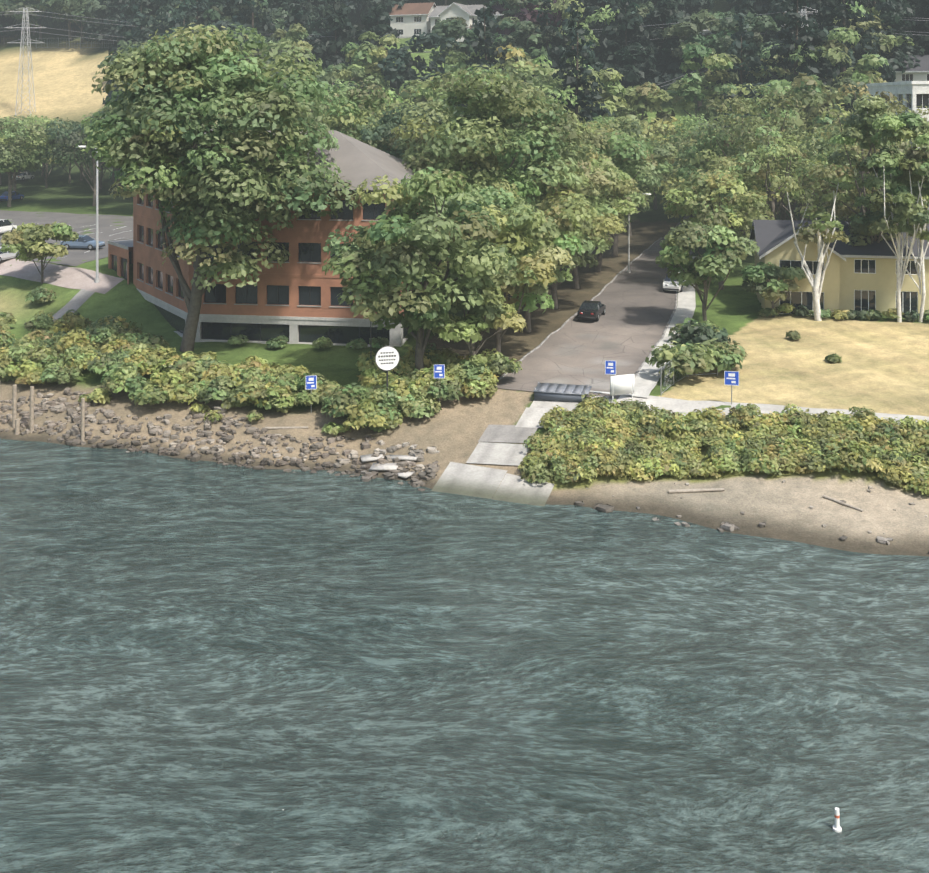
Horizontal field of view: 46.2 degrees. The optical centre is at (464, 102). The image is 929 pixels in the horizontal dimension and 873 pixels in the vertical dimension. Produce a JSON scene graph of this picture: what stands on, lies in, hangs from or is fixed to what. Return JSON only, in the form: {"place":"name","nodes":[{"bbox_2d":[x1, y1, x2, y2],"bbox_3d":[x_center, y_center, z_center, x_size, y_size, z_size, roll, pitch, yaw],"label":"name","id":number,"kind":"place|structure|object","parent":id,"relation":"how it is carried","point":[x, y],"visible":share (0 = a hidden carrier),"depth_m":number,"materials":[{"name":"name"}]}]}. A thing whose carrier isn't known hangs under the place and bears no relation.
{"place":"outdoors","nodes":[
{"label":"outdoors","id":0,"kind":"place"},
{"bbox_2d":[0,210,132,265],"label":"parking lot","id":1,"kind":"structure","parent":0,"point":[79,223],"depth_m":138.23,"materials":[{"name":"grey asphalt"}]},
{"bbox_2d":[0,219,16,232],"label":"car","id":2,"kind":"object","parent":1,"relation":"on","point":[7,225],"visible":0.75,"depth_m":131.34,"materials":[{"name":"paint"}]},
{"bbox_2d":[0,247,19,262],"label":"car","id":3,"kind":"object","parent":1,"relation":"on","point":[5,255],"visible":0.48,"depth_m":112.97,"materials":[{"name":"paint"}]},
{"bbox_2d":[60,235,104,249],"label":"car","id":4,"kind":"object","parent":1,"relation":"on","point":[85,241],"visible":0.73,"depth_m":119.02,"materials":[{"name":"paint"}]},
{"bbox_2d":[389,2,435,37],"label":"hill house","id":5,"kind":"structure","parent":0,"point":[409,20],"depth_m":248.66,"materials":[{"name":"paint"}]},
{"bbox_2d":[0,439,928,872],"bbox_3d":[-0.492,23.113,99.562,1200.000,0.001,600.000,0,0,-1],"label":"river water","id":6,"kind":"structure","parent":0,"point":[210,667],"depth_m":43.24,"materials":[{"name":"liquid"}]},
{"bbox_2d":[832,807,841,832],"bbox_3d":[11.846,22.907,34.616,0.320,0.910,0.320,0,0,-1],"label":"buoy","id":7,"kind":"object","parent":6,"relation":"in","point":[836,827],"visible":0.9,"depth_m":34.55,"materials":[{"name":"white plastic"}]},
{"bbox_2d":[0,0,928,556],"bbox_3d":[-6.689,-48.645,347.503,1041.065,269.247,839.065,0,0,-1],"label":"terrain","id":8,"kind":"structure","parent":0,"point":[884,368],"depth_m":78.98,"materials":[{"name":"beige sand"}]},
{"bbox_2d":[0,191,23,200],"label":"car","id":9,"kind":"object","parent":8,"relation":"on","point":[14,195],"visible":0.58,"depth_m":166.33,"materials":[{"name":"paint"}]},
{"bbox_2d":[12,172,34,180],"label":"car","id":10,"kind":"object","parent":8,"relation":"on","point":[22,176],"visible":0.85,"depth_m":192.60,"materials":[{"name":"paint"}]},
{"bbox_2d":[12,384,84,441],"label":"wooden pilings","id":11,"kind":"object","parent":8,"relation":"in","point":[15,423],"visible":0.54,"depth_m":75.23,"materials":[{"name":"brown wood"}]},
{"bbox_2d":[36,38,113,47],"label":"hilltop fence","id":12,"kind":"object","parent":8,"relation":"on","point":[77,45],"visible":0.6,"depth_m":276.97,"materials":[{"name":"brown metal"}]},
{"bbox_2d":[76,146,99,282],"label":"street light","id":13,"kind":"object","parent":8,"relation":"on","point":[97,279],"visible":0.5,"depth_m":105.26,"materials":[{"name":"grey metal"}]},
{"bbox_2d":[0,375,390,434],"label":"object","id":14,"kind":"object","parent":8,"relation":"on","point":[99,394],"visible":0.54,"depth_m":75.29,"materials":[{"name":"green plant"}]},
{"bbox_2d":[0,309,395,429],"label":"bank bushes","id":15,"kind":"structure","parent":8,"relation":"on","point":[126,354],"depth_m":80.32,"materials":[{"name":"green plant"}]},
{"bbox_2d":[25,286,389,348],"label":"shrubs","id":16,"kind":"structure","parent":8,"relation":"on","point":[43,295],"depth_m":87.99,"materials":[{"name":"green plant"}]},
{"bbox_2d":[0,89,417,283],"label":"trees","id":17,"kind":"object","parent":8,"relation":"on","point":[37,140],"visible":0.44,"depth_m":155.64,"materials":[{"name":"green plant"}]},
{"bbox_2d":[75,22,363,351],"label":"cottonwood tree","id":18,"kind":"object","parent":8,"relation":"on","point":[179,77],"visible":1,"depth_m":83.93,"materials":[{"name":"green plant"}]},
{"bbox_2d":[0,387,439,491],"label":"riprap rocks","id":19,"kind":"object","parent":8,"relation":"on","point":[217,451],"visible":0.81,"depth_m":72.57,"materials":[{"name":"stone"}]},
{"bbox_2d":[108,129,430,346],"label":"office building","id":20,"kind":"structure","parent":8,"relation":"on","point":[294,299],"depth_m":90.04,"materials":[{"name":"brick"}]},
{"bbox_2d":[306,375,316,412],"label":"blue sign","id":21,"kind":"object","parent":8,"relation":"on","point":[311,382],"visible":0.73,"depth_m":74.40,"materials":[{"name":"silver metal"}]},
{"bbox_2d":[370,322,371,358],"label":"pole","id":22,"kind":"object","parent":8,"relation":"on","point":[370,342],"depth_m":79.20,"materials":[{"name":"grey metal"}]},
{"bbox_2d":[375,346,399,398],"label":"round sign","id":23,"kind":"object","parent":8,"relation":"on","point":[387,358],"visible":0.94,"depth_m":73.43,"materials":[{"name":"grey metal"}]},
{"bbox_2d":[360,440,438,484],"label":"rocks","id":24,"kind":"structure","parent":8,"relation":"on","point":[418,454],"depth_m":68.79,"materials":[{"name":"grey stone"}]},
{"bbox_2d":[0,7,817,115],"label":"pylon","id":25,"kind":"object","parent":8,"relation":"on","point":[25,29],"visible":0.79,"depth_m":234.26,"materials":[{"name":"grey metal"}]},
{"bbox_2d":[319,342,521,428],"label":"bushes","id":26,"kind":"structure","parent":8,"relation":"on","point":[418,393],"depth_m":75.66,"materials":[{"name":"green plant"}]},
{"bbox_2d":[434,364,444,401],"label":"blue sign","id":27,"kind":"object","parent":8,"relation":"on","point":[439,371],"visible":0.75,"depth_m":74.50,"materials":[{"name":"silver metal"}]},
{"bbox_2d":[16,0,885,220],"bbox_3d":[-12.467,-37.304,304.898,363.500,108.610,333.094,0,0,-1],"label":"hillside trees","id":28,"kind":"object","parent":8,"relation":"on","point":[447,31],"visible":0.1,"depth_m":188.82,"materials":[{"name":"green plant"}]},
{"bbox_2d":[0,0,913,102],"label":"forest trees","id":29,"kind":"object","parent":8,"relation":"on","point":[646,59],"visible":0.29,"depth_m":203.73,"materials":[{"name":"green plant"}]},
{"bbox_2d":[0,0,928,235],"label":"hillside trees","id":30,"kind":"object","parent":8,"relation":"on","point":[649,95],"visible":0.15,"depth_m":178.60,"materials":[{"name":"green plant"}]},
{"bbox_2d":[0,237,928,424],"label":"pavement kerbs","id":31,"kind":"structure","parent":8,"relation":"on","point":[646,377],"depth_m":99.79,"materials":[{"name":"concrete"}]},
{"bbox_2d":[610,374,633,402],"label":"white notice board","id":32,"kind":"object","parent":31,"relation":"on","point":[621,384],"visible":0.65,"depth_m":73.63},
{"bbox_2d":[724,371,738,403],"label":"blue sign","id":33,"kind":"object","parent":31,"relation":"on","point":[731,378],"visible":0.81,"depth_m":72.26,"materials":[{"name":"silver metal"}]},
{"bbox_2d":[292,64,672,371],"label":"roadside trees","id":34,"kind":"object","parent":8,"relation":"on","point":[495,216],"visible":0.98,"depth_m":92.89,"materials":[{"name":"green plant"}]},
{"bbox_2d":[431,399,578,505],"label":"boat ramp slabs","id":35,"kind":"object","parent":8,"relation":"on","point":[468,480],"visible":0.52,"depth_m":66.78,"materials":[{"name":"concrete"}]},
{"bbox_2d":[533,382,591,401],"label":"steel dock float","id":36,"kind":"object","parent":8,"relation":"on","point":[559,392],"visible":0.98,"depth_m":74.38,"materials":[{"name":"grey metal"}]},
{"bbox_2d":[265,426,862,511],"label":"driftwood logs","id":37,"kind":"object","parent":8,"relation":"on","point":[381,467],"visible":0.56,"depth_m":67.60,"materials":[{"name":"grey wood"}]},
{"bbox_2d":[408,24,736,98],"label":"utility poles and lines","id":38,"kind":"object","parent":8,"relation":"on","point":[470,27],"visible":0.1,"depth_m":194.49,"materials":[{"name":"brown wood"}]},
{"bbox_2d":[605,360,615,396],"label":"blue sign","id":39,"kind":"object","parent":8,"relation":"on","point":[610,367],"visible":0.73,"depth_m":74.15,"materials":[{"name":"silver metal"}]},
{"bbox_2d":[627,193,650,272],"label":"street light pole","id":40,"kind":"object","parent":8,"relation":"on","point":[628,271],"visible":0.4,"depth_m":119.48,"materials":[{"name":"grey metal"}]},
{"bbox_2d":[660,349,717,395],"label":"fence","id":41,"kind":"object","parent":8,"relation":"on","point":[673,380],"depth_m":76.20,"materials":[{"name":"silver metal"}]},
{"bbox_2d":[518,393,928,495],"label":"bushes","id":42,"kind":"object","parent":8,"relation":"on","point":[592,437],"visible":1,"depth_m":66.54,"materials":[{"name":"green plant"}]},
{"bbox_2d":[575,501,928,552],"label":"beach rocks","id":43,"kind":"object","parent":8,"relation":"on","point":[726,526],"depth_m":59.18,"materials":[{"name":"grey stone"}]},
{"bbox_2d":[586,471,927,533],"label":"rocks","id":44,"kind":"object","parent":8,"relation":"on","point":[812,507],"visible":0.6,"depth_m":60.93,"materials":[{"name":"stone"}]},
{"bbox_2d":[645,94,928,377],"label":"roadside trees","id":45,"kind":"object","parent":8,"relation":"on","point":[695,347],"visible":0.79,"depth_m":95.62,"materials":[{"name":"green plant"}]},
{"bbox_2d":[658,82,928,283],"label":"trees behind house","id":46,"kind":"object","parent":8,"relation":"on","point":[767,140],"visible":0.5,"depth_m":119.42,"materials":[{"name":"green plant"}]},
{"bbox_2d":[749,220,928,314],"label":"riverside house","id":47,"kind":"structure","parent":8,"relation":"on","point":[860,277],"depth_m":98.76,"materials":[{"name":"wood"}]},
{"bbox_2d":[758,303,928,321],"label":"shrubs","id":48,"kind":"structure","parent":8,"relation":"on","point":[838,314],"depth_m":96.11,"materials":[{"name":"green plant"}]},
{"bbox_2d":[781,6,928,39],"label":"pylon","id":49,"kind":"object","parent":8,"relation":"on","point":[803,12],"visible":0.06,"depth_m":192.91,"materials":[{"name":"grey metal"}]},
{"bbox_2d":[866,81,928,205],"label":"house","id":50,"kind":"structure","parent":8,"relation":"on","point":[914,94],"depth_m":133.69,"materials":[{"name":"concrete"}]},
{"bbox_2d":[892,55,928,81],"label":"hill house","id":51,"kind":"structure","parent":8,"relation":"on","point":[918,73],"depth_m":188.58,"materials":[{"name":"brick"}]},
{"bbox_2d":[428,2,503,41],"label":"hill house","id":52,"kind":"structure","parent":0,"point":[455,10],"depth_m":241.03,"materials":[{"name":"brick"}]},
{"bbox_2d":[495,215,695,398],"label":"road","id":53,"kind":"structure","parent":0,"point":[625,331],"depth_m":90.48,"materials":[{"name":"grey asphalt"}]},
{"bbox_2d":[577,300,605,320],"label":"black sedan car","id":54,"kind":"object","parent":53,"relation":"on","point":[592,310],"visible":0.98,"depth_m":96.68,"materials":[{"name":"paint"}]},
{"bbox_2d":[663,272,688,291],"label":"car","id":55,"kind":"object","parent":53,"relation":"on","point":[667,284],"visible":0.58,"depth_m":108.34,"materials":[{"name":"paint"}]},
{"bbox_2d":[692,29,710,36],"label":"hill house","id":56,"kind":"structure","parent":0,"point":[706,31],"depth_m":219.35,"materials":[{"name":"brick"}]}
]}

